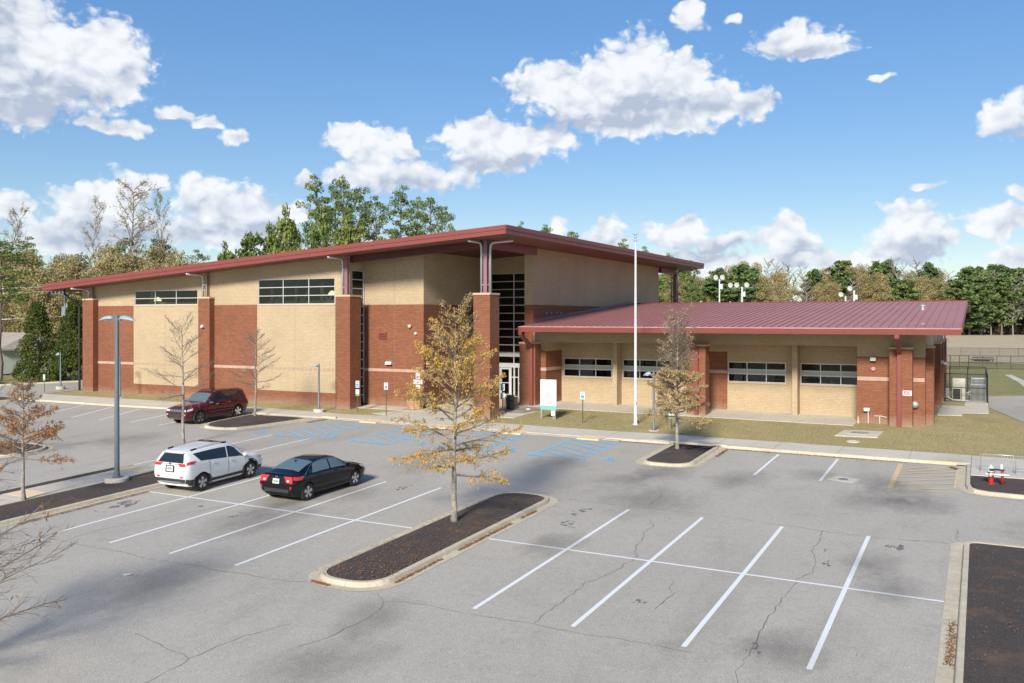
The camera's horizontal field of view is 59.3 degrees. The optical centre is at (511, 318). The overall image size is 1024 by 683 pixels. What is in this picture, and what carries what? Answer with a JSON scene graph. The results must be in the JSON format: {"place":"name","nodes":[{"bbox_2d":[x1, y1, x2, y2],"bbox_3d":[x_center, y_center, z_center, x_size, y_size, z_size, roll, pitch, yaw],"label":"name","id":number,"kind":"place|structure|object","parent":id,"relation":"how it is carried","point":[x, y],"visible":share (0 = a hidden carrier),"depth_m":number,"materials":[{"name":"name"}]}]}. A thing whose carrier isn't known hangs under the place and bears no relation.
{"place":"outdoors","nodes":[
{"label":"outdoors","id":0,"kind":"place"},
{"bbox_2d":[358,395,574,420],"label":"entrance plaza","id":1,"kind":"structure","parent":0,"point":[401,411],"depth_m":59.50,"materials":[{"name":"concrete"}]},
{"bbox_2d":[0,323,1023,465],"bbox_3d":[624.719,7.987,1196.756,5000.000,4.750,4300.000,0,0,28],"label":"ground","id":2,"kind":"structure","parent":0,"point":[1000,383],"depth_m":90.62,"materials":[{"name":"green plant"}]},
{"bbox_2d":[0,201,30,271],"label":"tall bare tree","id":3,"kind":"object","parent":2,"relation":"on","point":[13,222],"visible":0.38,"depth_m":117.92,"materials":[{"name":"brown plant"}]},
{"bbox_2d":[2,281,39,332],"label":"broadleaf tree","id":4,"kind":"object","parent":2,"relation":"on","point":[6,314],"visible":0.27,"depth_m":98.99,"materials":[{"name":"brown plant"}]},
{"bbox_2d":[0,238,42,380],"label":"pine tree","id":5,"kind":"object","parent":2,"relation":"on","point":[7,281],"visible":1,"depth_m":84.22,"materials":[{"name":"green plant"}]},
{"bbox_2d":[14,236,44,295],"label":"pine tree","id":6,"kind":"object","parent":2,"relation":"on","point":[27,245],"visible":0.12,"depth_m":117.65,"materials":[{"name":"green plant"}]},
{"bbox_2d":[3,249,57,329],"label":"broadleaf tree","id":7,"kind":"object","parent":2,"relation":"on","point":[29,258],"visible":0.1,"depth_m":107.36,"materials":[{"name":"brown plant"}]},
{"bbox_2d":[1,332,61,373],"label":"cottage","id":8,"kind":"structure","parent":2,"relation":"on","point":[9,342],"depth_m":91.48,"materials":[{"name":"white"}]},
{"bbox_2d":[10,300,65,381],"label":"cedar tree","id":9,"kind":"object","parent":2,"relation":"on","point":[37,315],"visible":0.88,"depth_m":83.56,"materials":[{"name":"green plant"}]},
{"bbox_2d":[9,265,70,340],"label":"broadleaf tree","id":10,"kind":"object","parent":2,"relation":"on","point":[45,277],"visible":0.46,"depth_m":97.23,"materials":[{"name":"green plant"}]},
{"bbox_2d":[46,253,75,313],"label":"broadleaf tree","id":11,"kind":"object","parent":2,"relation":"on","point":[56,259],"visible":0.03,"depth_m":117.15,"materials":[{"name":"brown plant"}]},
{"bbox_2d":[47,297,82,380],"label":"cedar tree","id":12,"kind":"object","parent":2,"relation":"on","point":[69,321],"visible":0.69,"depth_m":83.20,"materials":[{"name":"green plant"}]},
{"bbox_2d":[48,252,93,359],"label":"broadleaf tree","id":13,"kind":"object","parent":2,"relation":"on","point":[74,267],"visible":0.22,"depth_m":103.22,"materials":[{"name":"brown plant"}]},
{"bbox_2d":[79,195,106,275],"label":"tall bare tree","id":14,"kind":"object","parent":2,"relation":"on","point":[96,222],"visible":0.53,"depth_m":113.85,"materials":[{"name":"brown plant"}]},
{"bbox_2d":[87,244,122,274],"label":"broadleaf tree","id":15,"kind":"object","parent":2,"relation":"on","point":[101,265],"visible":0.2,"depth_m":111.20,"materials":[{"name":"beige plant"}]},
{"bbox_2d":[106,252,145,274],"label":"broadleaf tree","id":16,"kind":"object","parent":2,"relation":"on","point":[127,265],"visible":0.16,"depth_m":103.48,"materials":[{"name":"beige plant"}]},
{"bbox_2d":[96,178,167,273],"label":"tall bare tree","id":17,"kind":"object","parent":2,"relation":"on","point":[138,234],"visible":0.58,"depth_m":111.89,"materials":[{"name":"brown plant"}]},
{"bbox_2d":[137,243,175,267],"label":"broadleaf tree","id":18,"kind":"object","parent":2,"relation":"on","point":[156,255],"visible":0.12,"depth_m":109.57,"materials":[{"name":"brown plant"}]},
{"bbox_2d":[148,186,178,263],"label":"tall bare tree","id":19,"kind":"object","parent":2,"relation":"on","point":[164,227],"visible":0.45,"depth_m":113.70,"materials":[{"name":"brown plant"}]},
{"bbox_2d":[160,249,188,267],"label":"broadleaf tree","id":20,"kind":"object","parent":2,"relation":"on","point":[177,261],"visible":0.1,"depth_m":103.66,"materials":[{"name":"beige plant"}]},
{"bbox_2d":[226,231,265,259],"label":"pine tree","id":21,"kind":"object","parent":2,"relation":"on","point":[246,244],"visible":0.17,"depth_m":103.75,"materials":[{"name":"green plant"}]},
{"bbox_2d":[261,222,279,254],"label":"pine tree","id":22,"kind":"object","parent":2,"relation":"on","point":[268,243],"visible":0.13,"depth_m":111.46,"materials":[{"name":"green plant"}]},
{"bbox_2d":[267,203,300,253],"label":"pine tree","id":23,"kind":"object","parent":2,"relation":"on","point":[286,233],"visible":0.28,"depth_m":99.17,"materials":[{"name":"green plant"}]},
{"bbox_2d":[295,174,338,247],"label":"pine tree","id":24,"kind":"object","parent":2,"relation":"on","point":[312,197],"visible":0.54,"depth_m":118.02,"materials":[{"name":"green plant"}]},
{"bbox_2d":[304,204,332,248],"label":"pine tree","id":25,"kind":"object","parent":2,"relation":"on","point":[314,236],"visible":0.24,"depth_m":107.71,"materials":[{"name":"green plant"}]},
{"bbox_2d":[318,178,349,246],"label":"pine tree","id":26,"kind":"object","parent":2,"relation":"on","point":[333,187],"visible":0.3,"depth_m":125.82,"materials":[{"name":"green plant"}]},
{"bbox_2d":[326,175,365,246],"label":"pine tree","id":27,"kind":"object","parent":2,"relation":"on","point":[346,194],"visible":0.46,"depth_m":119.56,"materials":[{"name":"green plant"}]},
{"bbox_2d":[333,210,366,245],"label":"pine tree","id":28,"kind":"object","parent":2,"relation":"on","point":[347,232],"visible":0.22,"depth_m":105.43,"materials":[{"name":"green plant"}]},
{"bbox_2d":[338,186,377,242],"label":"pine tree","id":29,"kind":"object","parent":2,"relation":"on","point":[356,191],"visible":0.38,"depth_m":127.20,"materials":[{"name":"green plant"}]},
{"bbox_2d":[358,195,393,240],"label":"pine tree","id":30,"kind":"object","parent":2,"relation":"on","point":[373,217],"visible":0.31,"depth_m":123.69,"materials":[{"name":"green plant"}]},
{"bbox_2d":[377,184,423,238],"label":"pine tree","id":31,"kind":"object","parent":2,"relation":"on","point":[395,203],"visible":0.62,"depth_m":117.96,"materials":[{"name":"green plant"}]},
{"bbox_2d":[402,196,428,234],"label":"pine tree","id":32,"kind":"object","parent":2,"relation":"on","point":[416,203],"visible":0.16,"depth_m":129.66,"materials":[{"name":"green plant"}]},
{"bbox_2d":[406,196,448,235],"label":"pine tree","id":33,"kind":"object","parent":2,"relation":"on","point":[432,228],"visible":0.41,"depth_m":121.57,"materials":[{"name":"green plant"}]},
{"bbox_2d":[42,225,968,427],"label":"building","id":34,"kind":"structure","parent":2,"relation":"on","point":[544,305],"depth_m":62.93,"materials":[{"name":"beige brick"}]},
{"bbox_2d":[135,290,197,304],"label":"window","id":35,"kind":"structure","parent":34,"relation":"in","point":[151,297],"depth_m":69.88,"materials":[{"name":"glass"}]},
{"bbox_2d":[258,278,334,304],"bbox_3d":[-15.326,-1.890,63.929,7.020,1.820,0.100,0,0,28],"label":"window","id":36,"kind":"structure","parent":34,"relation":"in","point":[304,290],"depth_m":63.88,"materials":[{"name":"glass"}]},
{"bbox_2d":[351,270,363,403],"bbox_3d":[-10.778,1.350,62.767,0.120,9.360,1.410,0,0,28],"label":"corner window","id":37,"kind":"structure","parent":34,"relation":"in","point":[357,276],"depth_m":63.19,"materials":[{"name":"glass"}]},
{"bbox_2d":[500,367,510,395],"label":"entrance door","id":38,"kind":"structure","parent":34,"relation":"in","point":[506,380],"depth_m":68.65,"materials":[{"name":"metal"}]},
{"bbox_2d":[564,358,611,377],"bbox_3d":[5.415,3.535,64.247,3.720,1.330,0.100,0,0,28],"label":"window","id":39,"kind":"structure","parent":34,"relation":"in","point":[575,367],"depth_m":64.22,"materials":[{"name":"glass"}]},
{"bbox_2d":[623,359,673,379],"bbox_3d":[9.427,3.535,62.153,3.710,1.330,0.100,0,0,28],"label":"window","id":40,"kind":"structure","parent":34,"relation":"in","point":[643,366],"depth_m":62.34,"materials":[{"name":"glass"}]},
{"bbox_2d":[728,362,785,382],"bbox_3d":[15.973,3.535,58.736,3.720,1.330,0.100,0,0,28],"label":"window","id":41,"kind":"structure","parent":34,"relation":"in","point":[758,372],"depth_m":58.70,"materials":[{"name":"glass"}]},
{"bbox_2d":[801,363,856,385],"bbox_3d":[20.047,3.535,56.609,3.650,1.330,0.100,0,0,28],"label":"window","id":42,"kind":"structure","parent":34,"relation":"in","point":[811,373],"depth_m":56.63,"materials":[{"name":"glass"}]},
{"bbox_2d":[0,382,1023,682],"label":"car park","id":43,"kind":"structure","parent":2,"relation":"on","point":[108,612],"depth_m":26.06,"materials":[{"name":"grey asphalt"}]},
{"bbox_2d":[0,441,53,458],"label":"traffic island","id":44,"kind":"structure","parent":43,"relation":"on","point":[46,448],"depth_m":45.99,"materials":[{"name":"concrete"}]},
{"bbox_2d":[0,370,78,625],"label":"bare tree","id":45,"kind":"object","parent":43,"relation":"on","point":[22,545],"visible":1,"depth_m":19.88,"materials":[{"name":"brown plant"}]},
{"bbox_2d":[0,463,164,526],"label":"median strip","id":46,"kind":"object","parent":43,"relation":"on","point":[12,502],"visible":0.8,"depth_m":36.15,"materials":[{"name":"concrete"}]},
{"bbox_2d":[0,379,75,499],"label":"willow oak","id":47,"kind":"object","parent":46,"relation":"on","point":[52,430],"visible":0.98,"depth_m":34.71,"materials":[{"name":"brown plant"}]},
{"bbox_2d":[99,315,134,482],"bbox_3d":[-16.669,3.466,37.974,0.955,7.220,1.864,0,0,-42],"label":"street lamp","id":48,"kind":"object","parent":46,"relation":"on","point":[117,477],"visible":0.97,"depth_m":37.89,"materials":[{"name":"metal"}]},
{"bbox_2d":[141,311,214,444],"bbox_3d":[-17.514,3.215,47.552,3.553,7.192,3.930,0,0,-41],"label":"bare tree","id":49,"kind":"object","parent":43,"relation":"on","point":[183,405],"visible":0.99,"depth_m":47.47,"materials":[{"name":"brown plant"}]},
{"bbox_2d":[166,387,247,423],"bbox_3d":[-19.181,5.471,56.783,2.482,1.882,5.082,0,2,28],"label":"parked suv","id":50,"kind":"object","parent":43,"relation":"on","point":[233,401],"visible":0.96,"depth_m":56.18,"materials":[{"name":"red paint"}]},
{"bbox_2d":[154,439,261,490],"bbox_3d":[-12.763,6.084,38.264,2.320,1.793,4.578,0,2,27],"label":"parked suv","id":51,"kind":"object","parent":43,"relation":"on","point":[200,465],"visible":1,"depth_m":36.83,"materials":[{"name":"white paint"}]},
{"bbox_2d":[199,414,316,430],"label":"traffic island","id":52,"kind":"structure","parent":43,"relation":"on","point":[248,421],"depth_m":54.60,"materials":[{"name":"concrete"}]},
{"bbox_2d":[227,327,282,415],"bbox_3d":[-16.336,3.458,57.166,3.291,5.838,3.197,0,0,9],"label":"bare tree","id":53,"kind":"object","parent":52,"relation":"on","point":[255,364],"visible":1,"depth_m":57.26,"materials":[{"name":"brown plant"}]},
{"bbox_2d":[260,453,365,500],"bbox_3d":[-7.929,6.250,36.537,2.313,1.491,4.672,0,2,29],"label":"parked sedan","id":54,"kind":"object","parent":43,"relation":"on","point":[305,477],"visible":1,"depth_m":35.19,"materials":[{"name":"black paint"}]},
{"bbox_2d":[308,491,557,590],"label":"traffic island","id":55,"kind":"structure","parent":43,"relation":"on","point":[353,581],"depth_m":28.23,"materials":[{"name":"soil"}]},
{"bbox_2d":[388,292,522,521],"bbox_3d":[-1.906,3.080,30.921,4.524,8.003,3.940,0,0,-18],"label":"willow oak","id":56,"kind":"object","parent":55,"relation":"on","point":[433,356],"visible":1,"depth_m":30.65,"materials":[{"name":"brown plant"}]},
{"bbox_2d":[8,432,960,682],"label":"asphalt cracks","id":57,"kind":"object","parent":43,"relation":"on","point":[479,615],"visible":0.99,"depth_m":23.30,"materials":[{"name":"black asphalt"}]},
{"bbox_2d":[17,403,958,669],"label":"road markings","id":58,"kind":"object","parent":43,"relation":"on","point":[745,571],"visible":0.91,"depth_m":29.67,"materials":[{"name":"white paint"}]},
{"bbox_2d":[19,398,956,465],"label":"front kerb","id":59,"kind":"structure","parent":43,"relation":"on","point":[922,461],"depth_m":44.85,"materials":[{"name":"concrete"}]},
{"bbox_2d":[95,485,903,656],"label":"asphalt stains","id":60,"kind":"object","parent":43,"relation":"on","point":[900,546],"visible":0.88,"depth_m":30.93,"materials":[{"name":"asphalt"}]},
{"bbox_2d":[635,442,726,467],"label":"traffic island","id":61,"kind":"structure","parent":43,"relation":"on","point":[686,455],"depth_m":42.48,"materials":[{"name":"concrete"}]},
{"bbox_2d":[644,302,712,448],"bbox_3d":[8.176,2.852,44.296,3.277,7.387,3.452,0,0,6],"label":"thin tree","id":62,"kind":"object","parent":61,"relation":"on","point":[668,383],"visible":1,"depth_m":43.88,"materials":[{"name":"brown plant"}]},
{"bbox_2d":[935,541,1023,682],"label":"traffic island","id":63,"kind":"structure","parent":43,"relation":"on","point":[965,586],"depth_m":21.73,"materials":[{"name":"concrete"}]},
{"bbox_2d":[2,419,1023,680],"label":"fallen leaves","id":64,"kind":"object","parent":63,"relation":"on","point":[522,517],"visible":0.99,"depth_m":26.85,"materials":[{"name":"brown plant"}]},
{"bbox_2d":[957,463,1023,500],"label":"curb","id":65,"kind":"object","parent":43,"relation":"on","point":[1012,487],"visible":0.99,"depth_m":36.11,"materials":[{"name":"concrete"}]},
{"bbox_2d":[980,453,1013,473],"bbox_3d":[20.548,6.168,38.131,1.284,0.738,0.422,0,0,28],"label":"bicycle rack","id":66,"kind":"object","parent":65,"relation":"on","point":[998,463],"visible":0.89,"depth_m":38.26,"materials":[{"name":"metal"}]},
{"bbox_2d":[19,394,1023,466],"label":"front walk","id":67,"kind":"structure","parent":2,"relation":"on","point":[598,435],"depth_m":49.33,"materials":[{"name":"concrete"}]},
{"bbox_2d":[937,391,988,415],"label":"yard slab","id":68,"kind":"structure","parent":2,"relation":"on","point":[977,407],"depth_m":60.21,"materials":[{"name":"concrete"}]},
{"bbox_2d":[952,378,965,399],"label":"heat pump","id":69,"kind":"object","parent":68,"relation":"on","point":[957,394],"visible":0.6,"depth_m":67.03,"materials":[{"name":"beige metal"}]},
{"bbox_2d":[944,366,987,402],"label":"wire fence","id":70,"kind":"object","parent":68,"relation":"on","point":[967,384],"visible":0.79,"depth_m":66.08,"materials":[{"name":"black metal"}]},
{"bbox_2d":[947,355,1023,369],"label":"wire fence","id":71,"kind":"object","parent":2,"relation":"on","point":[1000,362],"visible":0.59,"depth_m":108.77,"materials":[{"name":"grey metal"}]},
{"bbox_2d":[961,321,1023,334],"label":"undergrowth","id":72,"kind":"object","parent":2,"relation":"on","point":[1007,330],"visible":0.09,"depth_m":334.20,"materials":[{"name":"green plant"}]},
{"bbox_2d":[988,396,1023,421],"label":"service drive","id":73,"kind":"structure","parent":2,"relation":"on","point":[1012,406],"depth_m":63.16,"materials":[{"name":"concrete"}]},
{"bbox_2d":[0,0,1023,318],"label":"sky","id":74,"kind":"structure","parent":0,"point":[817,134],"materials":[{"name":"blue"}]},
{"bbox_2d":[48,390,1023,462],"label":"lawn","id":75,"kind":"structure","parent":0,"point":[997,417],"depth_m":51.28,"materials":[{"name":"green plant"}]},
{"bbox_2d":[540,379,556,418],"bbox_3d":[2.268,5.069,55.711,1.100,2.537,0.106,0,0,28],"label":"notice board","id":76,"kind":"object","parent":75,"relation":"on","point":[548,394],"visible":0.99,"depth_m":55.66,"materials":[{"name":"metal"}]},
{"bbox_2d":[633,233,637,424],"bbox_3d":[7.277,0.645,53.055,0.320,11.350,0.320,0,0,-16],"label":"flagpole","id":77,"kind":"object","parent":75,"relation":"on","point":[635,350],"visible":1,"depth_m":52.98,"materials":[{"name":"white metal"}]},
{"bbox_2d":[505,401,856,425],"bbox_3d":[10.564,6.132,57.149,21.025,0.340,7.676,0,0,28],"label":"wing apron","id":78,"kind":"object","parent":75,"relation":"on","point":[762,416],"visible":0.68,"depth_m":56.95,"materials":[{"name":"concrete"}]},
{"bbox_2d":[835,430,882,437],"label":"vault slab","id":79,"kind":"structure","parent":75,"relation":"on","point":[860,433],"depth_m":48.69,"materials":[{"name":"concrete"}]},
{"bbox_2d":[943,333,1023,363],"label":"dry field","id":80,"kind":"structure","parent":0,"point":[964,341],"depth_m":200.31,"materials":[{"name":"beige plant"}]},
{"bbox_2d":[659,253,682,302],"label":"pine tree","id":81,"kind":"object","parent":80,"relation":"on","point":[666,285],"visible":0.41,"depth_m":155.05,"materials":[{"name":"green plant"}]},
{"bbox_2d":[659,279,694,302],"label":"broadleaf tree","id":82,"kind":"object","parent":80,"relation":"on","point":[680,297],"visible":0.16,"depth_m":314.45,"materials":[{"name":"green plant"}]},
{"bbox_2d":[676,260,702,302],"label":"pine tree","id":83,"kind":"object","parent":80,"relation":"on","point":[696,271],"visible":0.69,"depth_m":150.00,"materials":[{"name":"green plant"}]},
{"bbox_2d":[695,278,735,301],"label":"pine tree","id":84,"kind":"object","parent":80,"relation":"on","point":[709,284],"visible":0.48,"depth_m":322.91,"materials":[{"name":"green plant"}]},
{"bbox_2d":[715,274,743,301],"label":"pine tree","id":85,"kind":"object","parent":80,"relation":"on","point":[729,277],"visible":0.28,"depth_m":323.95,"materials":[{"name":"green plant"}]},
{"bbox_2d":[727,263,765,301],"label":"pine tree","id":86,"kind":"object","parent":80,"relation":"on","point":[741,269],"visible":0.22,"depth_m":325.32,"materials":[{"name":"green plant"}]},
{"bbox_2d":[737,267,772,301],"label":"pine tree","id":87,"kind":"object","parent":80,"relation":"on","point":[750,276],"visible":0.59,"depth_m":316.54,"materials":[{"name":"green plant"}]},
{"bbox_2d":[748,276,778,301],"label":"broadleaf tree","id":88,"kind":"object","parent":80,"relation":"on","point":[767,288],"visible":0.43,"depth_m":315.47,"materials":[{"name":"beige plant"}]},
{"bbox_2d":[766,270,796,301],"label":"broadleaf tree","id":89,"kind":"object","parent":80,"relation":"on","point":[777,279],"visible":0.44,"depth_m":324.30,"materials":[{"name":"beige plant"}]},
{"bbox_2d":[794,268,825,301],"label":"pine tree","id":90,"kind":"object","parent":80,"relation":"on","point":[814,277],"visible":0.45,"depth_m":340.57,"materials":[{"name":"green plant"}]},
{"bbox_2d":[817,281,847,300],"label":"broadleaf tree","id":91,"kind":"object","parent":80,"relation":"on","point":[831,287],"visible":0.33,"depth_m":319.30,"materials":[{"name":"beige plant"}]},
{"bbox_2d":[824,260,857,281],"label":"pine tree","id":92,"kind":"object","parent":80,"relation":"on","point":[841,265],"visible":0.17,"depth_m":354.32,"materials":[{"name":"green plant"}]},
{"bbox_2d":[825,271,860,300],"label":"pine tree","id":93,"kind":"object","parent":80,"relation":"on","point":[843,280],"visible":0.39,"depth_m":328.19,"materials":[{"name":"green plant"}]},
{"bbox_2d":[848,274,884,300],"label":"broadleaf tree","id":94,"kind":"object","parent":80,"relation":"on","point":[866,284],"visible":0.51,"depth_m":316.85,"materials":[{"name":"beige plant"}]},
{"bbox_2d":[861,272,899,300],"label":"broadleaf tree","id":95,"kind":"object","parent":80,"relation":"on","point":[879,278],"visible":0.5,"depth_m":315.10,"materials":[{"name":"beige plant"}]},
{"bbox_2d":[875,259,902,291],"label":"pine tree","id":96,"kind":"object","parent":80,"relation":"on","point":[884,267],"visible":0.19,"depth_m":346.92,"materials":[{"name":"green plant"}]},
{"bbox_2d":[885,279,924,300],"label":"pine tree","id":97,"kind":"object","parent":80,"relation":"on","point":[899,289],"visible":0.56,"depth_m":317.69,"materials":[{"name":"green plant"}]},
{"bbox_2d":[906,275,937,300],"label":"broadleaf tree","id":98,"kind":"object","parent":80,"relation":"on","point":[924,287],"visible":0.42,"depth_m":317.42,"materials":[{"name":"beige plant"}]},
{"bbox_2d":[917,261,943,293],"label":"pine tree","id":99,"kind":"object","parent":80,"relation":"on","point":[930,269],"visible":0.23,"depth_m":347.84,"materials":[{"name":"green plant"}]},
{"bbox_2d":[937,279,980,313],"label":"pine tree","id":100,"kind":"object","parent":80,"relation":"on","point":[966,292],"visible":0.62,"depth_m":313.95,"materials":[{"name":"green plant"}]},
{"bbox_2d":[954,266,978,327],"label":"pine tree","id":101,"kind":"object","parent":80,"relation":"on","point":[966,274],"visible":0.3,"depth_m":342.76,"materials":[{"name":"green plant"}]},
{"bbox_2d":[963,285,995,334],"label":"pine tree","id":102,"kind":"object","parent":80,"relation":"on","point":[970,322],"visible":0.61,"depth_m":319.77,"materials":[{"name":"green plant"}]},
{"bbox_2d":[966,273,1007,334],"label":"pine tree","id":103,"kind":"object","parent":80,"relation":"on","point":[986,284],"visible":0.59,"depth_m":322.02,"materials":[{"name":"green plant"}]},
{"bbox_2d":[989,273,1022,334],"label":"pine tree","id":104,"kind":"object","parent":80,"relation":"on","point":[1004,282],"visible":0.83,"depth_m":323.20,"materials":[{"name":"green plant"}]},
{"bbox_2d":[989,264,1023,325],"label":"pine tree","id":105,"kind":"object","parent":80,"relation":"on","point":[1003,269],"visible":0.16,"depth_m":338.50,"materials":[{"name":"green plant"}]},
{"bbox_2d":[1012,267,1023,328],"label":"pine tree","id":106,"kind":"object","parent":80,"relation":"on","point":[1019,270],"visible":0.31,"depth_m":343.90,"materials":[{"name":"green plant"}]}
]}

